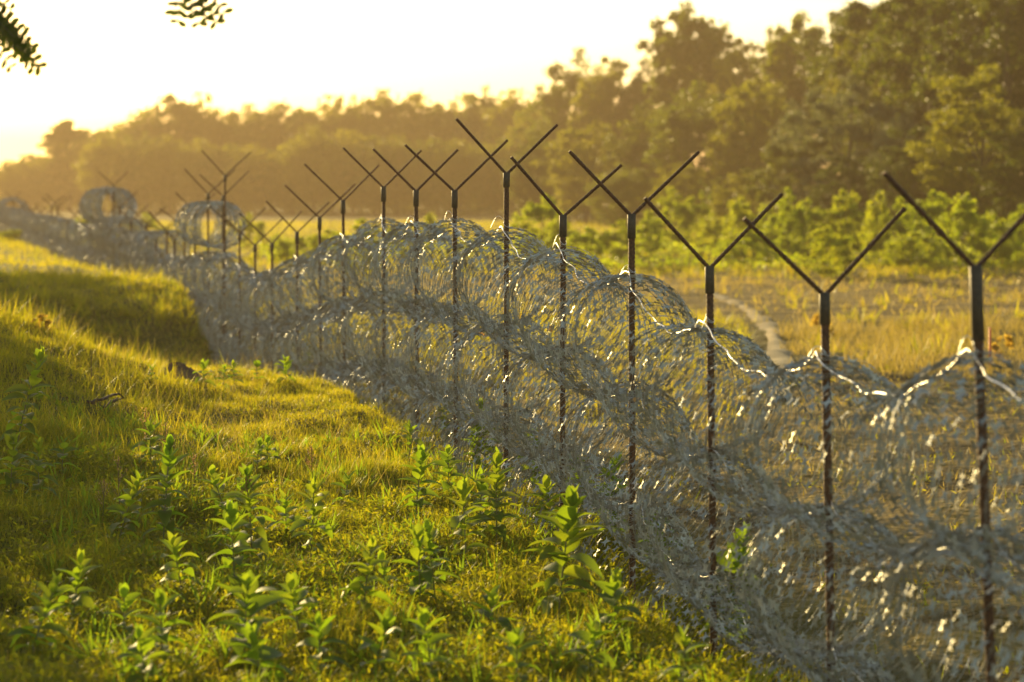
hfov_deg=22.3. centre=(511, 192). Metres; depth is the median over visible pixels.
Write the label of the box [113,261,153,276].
razor wire coil
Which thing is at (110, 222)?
loose razor wire coil
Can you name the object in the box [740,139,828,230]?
broadleaf tree
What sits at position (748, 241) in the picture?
leafy shrub
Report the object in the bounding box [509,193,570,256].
leafy shrub
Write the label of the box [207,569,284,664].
milkweed
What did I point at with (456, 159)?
broadleaf tree
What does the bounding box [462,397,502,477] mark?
milkweed
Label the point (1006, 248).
leafy shrub
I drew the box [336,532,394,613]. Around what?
milkweed
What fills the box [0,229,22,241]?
leafy shrub
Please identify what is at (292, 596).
milkweed
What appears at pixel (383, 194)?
fence post
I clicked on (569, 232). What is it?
leafy shrub
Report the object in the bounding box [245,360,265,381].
milkweed
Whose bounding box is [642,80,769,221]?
broadleaf tree
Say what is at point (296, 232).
fence post
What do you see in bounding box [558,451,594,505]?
milkweed
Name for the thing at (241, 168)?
broadleaf tree
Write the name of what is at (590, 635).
milkweed
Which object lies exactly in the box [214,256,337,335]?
razor wire coil
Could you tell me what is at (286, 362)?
milkweed
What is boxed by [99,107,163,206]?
broadleaf tree
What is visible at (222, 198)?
fence post
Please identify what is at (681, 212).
leafy shrub
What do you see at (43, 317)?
yellow shrub
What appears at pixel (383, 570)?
milkweed
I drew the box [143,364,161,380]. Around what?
milkweed
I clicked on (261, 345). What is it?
razor wire coil
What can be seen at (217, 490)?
milkweed
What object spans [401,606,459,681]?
milkweed
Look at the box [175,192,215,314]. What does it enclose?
fence post
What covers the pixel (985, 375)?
line wire
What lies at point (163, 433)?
seed stalk
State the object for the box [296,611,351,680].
milkweed
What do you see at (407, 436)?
milkweed
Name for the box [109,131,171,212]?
broadleaf tree
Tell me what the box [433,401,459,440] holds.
milkweed
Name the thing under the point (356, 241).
razor wire coil
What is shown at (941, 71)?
broadleaf tree
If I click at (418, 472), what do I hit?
milkweed
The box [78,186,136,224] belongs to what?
loose razor wire coil
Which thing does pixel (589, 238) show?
leafy shrub
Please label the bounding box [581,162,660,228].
broadleaf tree
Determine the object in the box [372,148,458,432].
fence post
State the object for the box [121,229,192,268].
loose razor wire coil
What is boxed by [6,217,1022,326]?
field grass
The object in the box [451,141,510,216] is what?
broadleaf tree
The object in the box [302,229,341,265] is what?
leafy shrub
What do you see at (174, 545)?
milkweed
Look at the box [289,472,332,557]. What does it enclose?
milkweed
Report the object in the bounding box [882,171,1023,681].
fence post
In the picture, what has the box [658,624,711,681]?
milkweed
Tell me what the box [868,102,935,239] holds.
willow tree
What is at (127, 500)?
milkweed
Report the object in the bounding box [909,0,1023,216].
broadleaf tree
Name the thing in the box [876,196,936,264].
leafy shrub
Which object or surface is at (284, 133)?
broadleaf tree
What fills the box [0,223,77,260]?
razor wire coil
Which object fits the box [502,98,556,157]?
broadleaf tree
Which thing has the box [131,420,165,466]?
milkweed
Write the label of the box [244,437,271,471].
milkweed
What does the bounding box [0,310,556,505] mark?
knoll grass
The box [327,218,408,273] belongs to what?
leafy shrub
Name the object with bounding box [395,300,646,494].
razor wire coil
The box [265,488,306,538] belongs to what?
milkweed
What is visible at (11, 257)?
bank grass
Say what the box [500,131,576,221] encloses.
broadleaf tree
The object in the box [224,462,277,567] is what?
milkweed
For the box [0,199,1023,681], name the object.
ground
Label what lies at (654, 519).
milkweed
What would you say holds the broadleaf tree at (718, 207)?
on the ground at (692, 299)
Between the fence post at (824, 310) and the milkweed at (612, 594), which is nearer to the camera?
the fence post at (824, 310)
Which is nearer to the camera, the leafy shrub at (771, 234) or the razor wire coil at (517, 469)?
the razor wire coil at (517, 469)
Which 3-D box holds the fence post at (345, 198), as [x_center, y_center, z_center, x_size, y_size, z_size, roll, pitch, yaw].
[-2.332,1.468,35.606,1.044,3.726,0.066,0,0,-10]
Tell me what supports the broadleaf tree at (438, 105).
on the ground at (692, 299)
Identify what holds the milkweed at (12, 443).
on the ground at (692, 299)
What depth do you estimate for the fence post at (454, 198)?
27.32 m
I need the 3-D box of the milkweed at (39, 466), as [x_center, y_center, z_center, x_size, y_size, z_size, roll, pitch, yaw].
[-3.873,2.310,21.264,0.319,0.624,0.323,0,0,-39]
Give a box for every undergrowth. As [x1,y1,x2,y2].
[0,181,517,214]
[519,170,1023,243]
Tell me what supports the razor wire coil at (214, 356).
on the ground at (692, 299)
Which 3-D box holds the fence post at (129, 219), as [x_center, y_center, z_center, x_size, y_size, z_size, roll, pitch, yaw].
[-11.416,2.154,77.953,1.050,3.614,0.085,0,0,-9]
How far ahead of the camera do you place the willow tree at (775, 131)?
157.38 m
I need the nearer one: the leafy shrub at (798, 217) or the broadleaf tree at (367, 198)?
the leafy shrub at (798, 217)
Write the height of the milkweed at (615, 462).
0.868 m
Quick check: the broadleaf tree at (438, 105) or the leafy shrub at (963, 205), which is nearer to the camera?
the leafy shrub at (963, 205)
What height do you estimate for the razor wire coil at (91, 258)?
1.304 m
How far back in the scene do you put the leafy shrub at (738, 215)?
117.54 m
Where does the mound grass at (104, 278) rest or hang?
on the ground at (692, 299)
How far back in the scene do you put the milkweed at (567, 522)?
17.68 m
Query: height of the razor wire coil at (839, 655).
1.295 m
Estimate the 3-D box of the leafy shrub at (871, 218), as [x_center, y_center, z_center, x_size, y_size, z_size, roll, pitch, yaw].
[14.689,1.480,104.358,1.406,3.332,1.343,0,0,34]
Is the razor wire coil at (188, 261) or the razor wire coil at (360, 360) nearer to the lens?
the razor wire coil at (360, 360)
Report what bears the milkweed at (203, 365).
on the ground at (692, 299)
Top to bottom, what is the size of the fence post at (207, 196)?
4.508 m
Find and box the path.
[713,292,793,397]
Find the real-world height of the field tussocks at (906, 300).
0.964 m
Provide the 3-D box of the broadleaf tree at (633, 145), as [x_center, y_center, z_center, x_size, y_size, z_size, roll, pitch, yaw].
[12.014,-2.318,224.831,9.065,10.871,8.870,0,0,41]
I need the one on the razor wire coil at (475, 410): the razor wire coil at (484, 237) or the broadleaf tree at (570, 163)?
the razor wire coil at (484, 237)
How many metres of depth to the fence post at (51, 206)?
113.67 m
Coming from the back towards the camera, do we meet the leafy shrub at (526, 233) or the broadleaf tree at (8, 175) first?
the broadleaf tree at (8, 175)
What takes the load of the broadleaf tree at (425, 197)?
on the ground at (692, 299)
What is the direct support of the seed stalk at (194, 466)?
on the ground at (692, 299)
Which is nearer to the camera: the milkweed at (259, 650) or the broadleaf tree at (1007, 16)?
the milkweed at (259, 650)
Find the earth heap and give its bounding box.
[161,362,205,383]
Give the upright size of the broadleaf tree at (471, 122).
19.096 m
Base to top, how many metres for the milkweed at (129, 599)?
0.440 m
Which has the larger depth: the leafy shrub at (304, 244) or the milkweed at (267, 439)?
the leafy shrub at (304, 244)
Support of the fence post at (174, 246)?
on the ground at (692, 299)
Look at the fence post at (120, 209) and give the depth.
82.64 m
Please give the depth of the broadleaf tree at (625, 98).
283.39 m
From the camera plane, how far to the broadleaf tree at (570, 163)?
233.82 m
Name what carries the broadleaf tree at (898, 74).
on the ground at (692, 299)
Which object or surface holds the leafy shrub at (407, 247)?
on the ground at (692, 299)
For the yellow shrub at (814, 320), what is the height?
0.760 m
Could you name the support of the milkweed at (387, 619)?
on the ground at (692, 299)
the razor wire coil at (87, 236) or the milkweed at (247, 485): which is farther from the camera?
the razor wire coil at (87, 236)
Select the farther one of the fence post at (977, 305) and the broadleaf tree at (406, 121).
the broadleaf tree at (406, 121)
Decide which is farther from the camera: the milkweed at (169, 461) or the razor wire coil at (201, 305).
the razor wire coil at (201, 305)
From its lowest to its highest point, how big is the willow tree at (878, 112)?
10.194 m
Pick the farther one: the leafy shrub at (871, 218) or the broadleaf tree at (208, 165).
the broadleaf tree at (208, 165)
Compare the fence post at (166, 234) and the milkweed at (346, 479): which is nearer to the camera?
the milkweed at (346, 479)
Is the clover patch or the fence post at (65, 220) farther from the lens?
the fence post at (65, 220)
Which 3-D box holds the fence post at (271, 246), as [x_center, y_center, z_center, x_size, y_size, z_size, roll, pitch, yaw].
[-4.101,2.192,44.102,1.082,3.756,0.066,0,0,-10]
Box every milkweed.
[0,345,54,441]
[0,431,31,497]
[7,572,75,660]
[18,437,58,500]
[43,436,79,474]
[51,549,99,625]
[102,582,144,639]
[103,469,145,541]
[114,623,169,681]
[129,588,194,664]
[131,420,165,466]
[140,433,191,547]
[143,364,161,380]
[158,530,202,594]
[192,359,216,386]
[197,464,247,520]
[206,499,261,586]
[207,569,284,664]
[213,364,234,386]
[222,618,292,681]
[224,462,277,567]
[225,360,243,384]
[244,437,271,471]
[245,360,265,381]
[256,434,280,471]
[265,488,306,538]
[266,572,318,646]
[274,354,294,382]
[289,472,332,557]
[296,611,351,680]
[331,470,357,506]
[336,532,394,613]
[357,606,402,680]
[363,549,404,595]
[391,522,440,604]
[396,419,422,461]
[397,444,440,522]
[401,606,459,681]
[404,518,461,600]
[428,444,468,496]
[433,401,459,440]
[446,477,489,564]
[455,468,499,531]
[458,418,492,472]
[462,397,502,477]
[466,584,515,636]
[470,447,525,550]
[492,625,543,681]
[513,428,547,488]
[521,484,606,619]
[524,474,564,536]
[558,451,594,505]
[561,614,618,679]
[591,452,628,543]
[594,567,640,637]
[636,511,683,563]
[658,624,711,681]
[700,522,761,658]
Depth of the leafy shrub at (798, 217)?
112.08 m
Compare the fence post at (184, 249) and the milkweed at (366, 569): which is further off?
the fence post at (184, 249)
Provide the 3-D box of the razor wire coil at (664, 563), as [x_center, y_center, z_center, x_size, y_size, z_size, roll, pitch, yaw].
[1.132,2.178,18.924,1.019,1.491,4.940,0,0,-12]
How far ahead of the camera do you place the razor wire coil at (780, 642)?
14.56 m
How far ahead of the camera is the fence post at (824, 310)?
15.42 m
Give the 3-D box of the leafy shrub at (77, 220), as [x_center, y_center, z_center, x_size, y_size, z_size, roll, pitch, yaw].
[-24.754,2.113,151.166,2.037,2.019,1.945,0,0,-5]
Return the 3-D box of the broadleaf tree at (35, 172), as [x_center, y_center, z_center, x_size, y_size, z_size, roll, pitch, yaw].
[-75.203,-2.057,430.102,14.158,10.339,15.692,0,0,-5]
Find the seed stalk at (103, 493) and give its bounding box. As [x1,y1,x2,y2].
[96,479,108,523]
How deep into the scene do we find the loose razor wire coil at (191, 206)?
54.95 m
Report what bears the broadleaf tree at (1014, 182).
on the ground at (692, 299)
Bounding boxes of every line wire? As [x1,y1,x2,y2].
[89,217,1023,404]
[92,250,1022,568]
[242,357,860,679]
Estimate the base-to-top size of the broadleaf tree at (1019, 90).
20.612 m
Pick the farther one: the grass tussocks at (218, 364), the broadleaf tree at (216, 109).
the broadleaf tree at (216, 109)
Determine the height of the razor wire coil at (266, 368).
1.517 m
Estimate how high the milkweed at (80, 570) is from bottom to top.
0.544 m
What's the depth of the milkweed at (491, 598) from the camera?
16.81 m
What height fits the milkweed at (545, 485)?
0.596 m
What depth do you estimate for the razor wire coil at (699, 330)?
18.47 m
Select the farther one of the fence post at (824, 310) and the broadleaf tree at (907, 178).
the broadleaf tree at (907, 178)
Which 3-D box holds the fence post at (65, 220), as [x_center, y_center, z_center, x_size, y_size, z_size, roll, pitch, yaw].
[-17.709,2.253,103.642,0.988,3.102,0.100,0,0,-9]
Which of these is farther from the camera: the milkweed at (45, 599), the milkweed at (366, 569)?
the milkweed at (366, 569)
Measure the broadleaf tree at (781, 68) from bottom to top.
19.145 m
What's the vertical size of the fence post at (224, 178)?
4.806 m
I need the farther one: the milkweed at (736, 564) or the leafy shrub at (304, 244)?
the leafy shrub at (304, 244)
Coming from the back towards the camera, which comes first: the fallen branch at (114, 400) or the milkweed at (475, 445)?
the fallen branch at (114, 400)
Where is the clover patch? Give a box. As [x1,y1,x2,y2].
[0,333,624,557]
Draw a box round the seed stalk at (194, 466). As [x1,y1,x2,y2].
[187,452,198,485]
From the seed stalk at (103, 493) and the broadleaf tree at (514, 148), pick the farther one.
the broadleaf tree at (514, 148)
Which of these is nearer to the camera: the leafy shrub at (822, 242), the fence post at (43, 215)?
the leafy shrub at (822, 242)
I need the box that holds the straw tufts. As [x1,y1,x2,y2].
[270,263,1023,330]
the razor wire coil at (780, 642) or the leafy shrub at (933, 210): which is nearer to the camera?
the razor wire coil at (780, 642)
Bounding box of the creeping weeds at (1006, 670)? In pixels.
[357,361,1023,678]
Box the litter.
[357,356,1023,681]
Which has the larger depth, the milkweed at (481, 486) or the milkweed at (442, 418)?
the milkweed at (442, 418)
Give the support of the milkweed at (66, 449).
on the ground at (692, 299)
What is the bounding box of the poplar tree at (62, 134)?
[34,119,91,210]
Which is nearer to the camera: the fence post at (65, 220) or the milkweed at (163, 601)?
the milkweed at (163, 601)
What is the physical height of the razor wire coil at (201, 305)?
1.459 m
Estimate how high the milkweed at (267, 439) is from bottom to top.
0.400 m
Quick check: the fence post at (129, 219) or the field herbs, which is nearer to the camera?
the fence post at (129, 219)
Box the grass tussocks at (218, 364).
[0,306,781,681]
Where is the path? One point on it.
(775, 352)
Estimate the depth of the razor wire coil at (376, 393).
31.68 m
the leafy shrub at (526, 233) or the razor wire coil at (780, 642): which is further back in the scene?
the leafy shrub at (526, 233)
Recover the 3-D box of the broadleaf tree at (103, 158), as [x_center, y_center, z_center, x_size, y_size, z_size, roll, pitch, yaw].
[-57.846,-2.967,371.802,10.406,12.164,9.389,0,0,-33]
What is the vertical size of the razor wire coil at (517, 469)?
1.361 m
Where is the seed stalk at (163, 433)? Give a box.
[157,422,167,446]
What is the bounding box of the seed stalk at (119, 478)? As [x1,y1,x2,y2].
[109,456,126,519]
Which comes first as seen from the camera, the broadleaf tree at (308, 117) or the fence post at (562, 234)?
the fence post at (562, 234)
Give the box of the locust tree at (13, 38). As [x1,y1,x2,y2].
[0,0,233,75]
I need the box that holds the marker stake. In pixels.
[989,327,990,370]
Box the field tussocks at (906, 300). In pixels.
[150,257,1023,370]
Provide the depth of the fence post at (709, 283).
17.83 m
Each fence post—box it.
[34,206,53,245]
[42,195,65,250]
[46,194,70,220]
[55,210,77,251]
[68,208,83,265]
[98,171,128,267]
[104,189,137,269]
[114,204,148,275]
[128,206,165,269]
[135,218,174,269]
[148,211,181,273]
[148,212,192,282]
[159,208,199,289]
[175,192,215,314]
[184,169,234,330]
[199,170,248,334]
[201,150,250,363]
[210,206,265,353]
[225,218,282,366]
[238,211,301,367]
[265,200,328,375]
[284,184,354,373]
[304,164,378,388]
[342,147,421,413]
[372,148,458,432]
[404,139,507,457]
[455,118,557,485]
[510,156,621,505]
[568,150,699,599]
[643,193,782,660]
[742,207,906,681]
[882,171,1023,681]
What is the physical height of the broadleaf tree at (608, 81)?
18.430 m
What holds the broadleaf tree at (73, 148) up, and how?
on the ground at (692, 299)
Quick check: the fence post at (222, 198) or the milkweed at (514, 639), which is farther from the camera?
the fence post at (222, 198)
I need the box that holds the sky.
[0,0,1020,188]
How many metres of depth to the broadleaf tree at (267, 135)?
402.19 m
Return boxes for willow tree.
[758,97,845,237]
[769,72,907,235]
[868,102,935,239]
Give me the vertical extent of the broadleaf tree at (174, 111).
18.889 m
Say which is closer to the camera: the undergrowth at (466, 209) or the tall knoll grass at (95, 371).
the tall knoll grass at (95, 371)
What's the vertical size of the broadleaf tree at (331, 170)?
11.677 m
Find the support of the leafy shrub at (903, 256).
on the ground at (692, 299)
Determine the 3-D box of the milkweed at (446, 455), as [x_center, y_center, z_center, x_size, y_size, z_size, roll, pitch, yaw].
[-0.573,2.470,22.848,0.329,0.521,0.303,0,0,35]
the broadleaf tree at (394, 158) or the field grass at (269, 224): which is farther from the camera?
the broadleaf tree at (394, 158)
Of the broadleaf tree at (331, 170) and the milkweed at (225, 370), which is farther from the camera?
the broadleaf tree at (331, 170)
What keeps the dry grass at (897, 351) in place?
on the ground at (692, 299)
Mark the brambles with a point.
(610, 263)
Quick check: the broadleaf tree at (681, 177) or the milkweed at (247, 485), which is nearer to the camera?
the milkweed at (247, 485)
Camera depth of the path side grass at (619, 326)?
51.55 m
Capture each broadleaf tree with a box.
[0,159,41,206]
[1,153,45,209]
[16,153,81,210]
[56,181,93,208]
[60,122,130,210]
[70,129,135,212]
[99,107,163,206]
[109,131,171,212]
[125,93,199,166]
[135,134,201,213]
[169,136,229,213]
[171,90,226,154]
[190,143,253,213]
[197,107,237,206]
[198,103,272,206]
[214,143,283,212]
[227,99,293,203]
[249,147,315,213]
[267,107,325,210]
[271,124,342,214]
[280,93,361,211]
[311,128,372,214]
[321,94,377,204]
[329,88,416,210]
[336,134,402,215]
[359,134,430,215]
[367,89,438,211]
[397,136,459,215]
[407,102,459,148]
[416,139,489,215]
[418,91,484,148]
[446,83,516,155]
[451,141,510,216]
[471,88,542,206]
[484,125,530,215]
[499,124,563,205]
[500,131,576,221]
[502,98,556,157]
[514,46,618,217]
[530,120,640,224]
[556,55,644,196]
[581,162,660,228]
[594,103,696,220]
[608,58,672,175]
[635,0,744,159]
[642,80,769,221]
[645,162,716,225]
[701,36,764,189]
[701,75,797,211]
[706,172,773,235]
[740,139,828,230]
[742,25,806,204]
[758,10,835,197]
[789,0,967,152]
[802,0,945,232]
[805,155,888,236]
[820,21,904,232]
[851,0,1022,242]
[861,126,971,242]
[888,0,1022,211]
[904,63,1023,252]
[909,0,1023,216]
[955,0,1023,138]
[966,119,1023,236]
[992,0,1023,129]
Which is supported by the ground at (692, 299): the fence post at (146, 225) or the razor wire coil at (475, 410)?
the fence post at (146, 225)
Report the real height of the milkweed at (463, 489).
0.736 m
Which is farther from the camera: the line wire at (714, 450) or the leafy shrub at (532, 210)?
the leafy shrub at (532, 210)
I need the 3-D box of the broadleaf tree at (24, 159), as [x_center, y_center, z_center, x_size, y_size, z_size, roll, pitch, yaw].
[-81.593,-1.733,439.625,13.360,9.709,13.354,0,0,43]
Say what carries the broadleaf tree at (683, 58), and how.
on the ground at (692, 299)
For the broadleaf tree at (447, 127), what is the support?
on the ground at (692, 299)
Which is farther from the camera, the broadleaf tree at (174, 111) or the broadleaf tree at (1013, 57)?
the broadleaf tree at (174, 111)
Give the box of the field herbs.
[133,234,1023,281]
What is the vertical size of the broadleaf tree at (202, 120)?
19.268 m
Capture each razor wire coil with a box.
[0,197,29,224]
[0,205,78,244]
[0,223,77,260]
[57,220,140,264]
[57,242,128,277]
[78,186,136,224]
[92,215,144,249]
[111,234,191,289]
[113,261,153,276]
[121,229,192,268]
[155,250,260,314]
[174,200,246,249]
[188,292,260,360]
[203,329,252,366]
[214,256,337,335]
[214,309,339,377]
[219,352,325,382]
[276,218,478,326]
[278,286,480,403]
[297,356,472,451]
[394,217,646,392]
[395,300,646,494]
[398,380,647,561]
[534,272,835,516]
[537,380,834,645]
[540,488,826,681]
[696,501,1023,681]
[698,348,1023,597]
[720,636,985,681]
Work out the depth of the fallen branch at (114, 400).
27.32 m
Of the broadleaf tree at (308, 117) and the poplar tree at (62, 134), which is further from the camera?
the poplar tree at (62, 134)
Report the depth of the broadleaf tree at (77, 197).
428.24 m
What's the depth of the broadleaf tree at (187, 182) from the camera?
358.56 m
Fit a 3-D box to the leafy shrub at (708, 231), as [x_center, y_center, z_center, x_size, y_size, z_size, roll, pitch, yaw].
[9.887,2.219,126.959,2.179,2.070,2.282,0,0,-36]
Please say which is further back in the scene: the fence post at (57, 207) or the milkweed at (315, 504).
the fence post at (57, 207)
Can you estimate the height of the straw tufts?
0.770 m
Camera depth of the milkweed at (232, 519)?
17.76 m
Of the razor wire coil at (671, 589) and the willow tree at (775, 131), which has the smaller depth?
the razor wire coil at (671, 589)
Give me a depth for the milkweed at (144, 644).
14.31 m
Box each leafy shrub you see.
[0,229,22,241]
[69,215,93,241]
[132,212,171,234]
[230,212,268,248]
[266,233,294,263]
[275,236,310,259]
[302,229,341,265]
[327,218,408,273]
[385,228,422,258]
[412,213,447,249]
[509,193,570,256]
[514,229,542,261]
[542,222,579,246]
[566,226,605,270]
[597,220,654,261]
[635,216,670,258]
[643,187,696,249]
[677,196,715,244]
[687,217,729,255]
[713,229,785,269]
[719,197,762,258]
[757,203,797,257]
[761,187,808,261]
[791,198,831,263]
[801,226,858,276]
[816,189,868,253]
[857,189,890,266]
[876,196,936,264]
[879,230,941,268]
[904,190,956,262]
[934,192,999,268]
[970,210,1022,268]
[997,204,1023,265]
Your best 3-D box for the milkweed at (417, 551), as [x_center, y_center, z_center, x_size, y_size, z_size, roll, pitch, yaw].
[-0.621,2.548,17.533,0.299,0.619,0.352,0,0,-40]
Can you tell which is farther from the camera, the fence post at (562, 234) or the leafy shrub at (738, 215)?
the leafy shrub at (738, 215)
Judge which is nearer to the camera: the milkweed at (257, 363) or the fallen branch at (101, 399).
the fallen branch at (101, 399)
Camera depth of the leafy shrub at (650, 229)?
116.55 m
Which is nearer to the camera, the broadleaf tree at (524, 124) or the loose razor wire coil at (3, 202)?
the loose razor wire coil at (3, 202)
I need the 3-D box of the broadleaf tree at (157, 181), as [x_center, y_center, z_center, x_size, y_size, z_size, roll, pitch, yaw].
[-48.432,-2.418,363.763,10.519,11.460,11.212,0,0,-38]
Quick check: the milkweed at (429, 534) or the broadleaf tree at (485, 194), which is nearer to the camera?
the milkweed at (429, 534)
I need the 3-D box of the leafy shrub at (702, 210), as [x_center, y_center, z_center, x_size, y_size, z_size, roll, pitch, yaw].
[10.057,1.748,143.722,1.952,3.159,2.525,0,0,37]
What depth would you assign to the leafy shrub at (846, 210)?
113.63 m
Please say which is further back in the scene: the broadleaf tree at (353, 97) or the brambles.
the broadleaf tree at (353, 97)
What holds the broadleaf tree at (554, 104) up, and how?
on the ground at (692, 299)
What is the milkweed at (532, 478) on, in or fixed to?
on the ground at (692, 299)
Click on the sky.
(106, 60)
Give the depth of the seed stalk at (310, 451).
23.68 m
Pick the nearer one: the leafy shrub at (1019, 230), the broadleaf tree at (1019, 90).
the leafy shrub at (1019, 230)
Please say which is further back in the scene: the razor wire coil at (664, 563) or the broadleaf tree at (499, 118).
the broadleaf tree at (499, 118)
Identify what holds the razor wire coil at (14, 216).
attached to the fence post
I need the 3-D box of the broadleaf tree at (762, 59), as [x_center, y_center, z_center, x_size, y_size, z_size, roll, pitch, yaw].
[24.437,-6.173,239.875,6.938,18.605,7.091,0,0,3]
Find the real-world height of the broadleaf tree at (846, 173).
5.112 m
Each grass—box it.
[0,236,125,276]
[0,269,307,378]
[0,287,239,475]
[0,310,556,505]
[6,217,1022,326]
[196,291,757,431]
[767,307,1023,382]
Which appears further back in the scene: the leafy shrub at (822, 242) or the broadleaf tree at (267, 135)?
the broadleaf tree at (267, 135)
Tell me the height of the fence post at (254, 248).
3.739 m
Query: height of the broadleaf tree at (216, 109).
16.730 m
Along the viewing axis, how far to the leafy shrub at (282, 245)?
111.92 m
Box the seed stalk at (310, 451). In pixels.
[305,445,317,471]
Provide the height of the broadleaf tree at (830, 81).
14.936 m
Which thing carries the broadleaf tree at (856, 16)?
on the ground at (692, 299)
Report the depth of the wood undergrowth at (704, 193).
175.88 m
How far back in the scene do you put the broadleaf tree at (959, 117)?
127.27 m
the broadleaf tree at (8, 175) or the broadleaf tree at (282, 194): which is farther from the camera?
the broadleaf tree at (8, 175)
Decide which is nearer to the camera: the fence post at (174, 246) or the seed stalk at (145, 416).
the seed stalk at (145, 416)
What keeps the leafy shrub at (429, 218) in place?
on the ground at (692, 299)
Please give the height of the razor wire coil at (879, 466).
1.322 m
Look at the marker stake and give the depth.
44.93 m
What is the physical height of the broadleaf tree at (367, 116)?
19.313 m
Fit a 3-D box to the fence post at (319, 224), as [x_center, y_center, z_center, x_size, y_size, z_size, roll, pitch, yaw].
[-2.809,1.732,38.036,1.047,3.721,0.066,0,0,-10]
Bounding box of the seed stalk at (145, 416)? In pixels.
[140,407,154,446]
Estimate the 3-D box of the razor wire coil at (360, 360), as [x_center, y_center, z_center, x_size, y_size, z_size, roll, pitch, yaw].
[-1.947,2.033,33.872,1.038,1.762,11.321,0,0,-12]
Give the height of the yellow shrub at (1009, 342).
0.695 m
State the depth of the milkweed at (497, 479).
20.28 m
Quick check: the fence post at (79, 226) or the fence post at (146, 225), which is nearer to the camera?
the fence post at (146, 225)
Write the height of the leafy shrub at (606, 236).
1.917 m
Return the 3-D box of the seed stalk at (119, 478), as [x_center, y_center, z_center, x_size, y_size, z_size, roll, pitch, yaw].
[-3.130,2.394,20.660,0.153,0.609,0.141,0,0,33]
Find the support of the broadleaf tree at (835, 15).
on the ground at (692, 299)
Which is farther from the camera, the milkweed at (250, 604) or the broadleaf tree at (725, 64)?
the broadleaf tree at (725, 64)
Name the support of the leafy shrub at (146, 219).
on the ground at (692, 299)
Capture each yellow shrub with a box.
[31,313,54,331]
[810,313,836,340]
[988,334,1014,363]
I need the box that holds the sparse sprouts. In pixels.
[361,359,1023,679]
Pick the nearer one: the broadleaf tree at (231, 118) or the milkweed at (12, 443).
the milkweed at (12, 443)
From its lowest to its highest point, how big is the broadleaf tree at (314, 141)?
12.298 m
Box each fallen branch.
[87,393,123,403]
[103,397,122,409]
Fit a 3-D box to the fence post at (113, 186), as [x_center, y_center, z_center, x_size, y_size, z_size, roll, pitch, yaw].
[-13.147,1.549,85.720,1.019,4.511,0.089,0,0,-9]
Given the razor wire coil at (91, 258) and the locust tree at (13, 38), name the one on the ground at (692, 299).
the locust tree at (13, 38)
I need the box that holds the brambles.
[259,226,1023,269]
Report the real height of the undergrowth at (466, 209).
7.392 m
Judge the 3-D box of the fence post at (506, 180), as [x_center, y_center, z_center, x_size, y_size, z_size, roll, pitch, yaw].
[-0.050,1.188,24.676,0.998,3.785,0.086,0,0,-10]
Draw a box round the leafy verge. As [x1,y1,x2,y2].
[21,387,792,681]
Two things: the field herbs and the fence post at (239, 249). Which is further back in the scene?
the field herbs
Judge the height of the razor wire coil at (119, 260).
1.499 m
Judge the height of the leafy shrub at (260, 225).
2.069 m
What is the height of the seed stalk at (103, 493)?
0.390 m
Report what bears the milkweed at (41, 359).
on the ground at (692, 299)
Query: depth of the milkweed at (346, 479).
22.51 m
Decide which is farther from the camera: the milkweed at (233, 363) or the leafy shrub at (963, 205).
the leafy shrub at (963, 205)
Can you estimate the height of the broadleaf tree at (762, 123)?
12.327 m
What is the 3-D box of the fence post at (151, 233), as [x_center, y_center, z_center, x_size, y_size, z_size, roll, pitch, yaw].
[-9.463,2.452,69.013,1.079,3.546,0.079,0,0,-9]

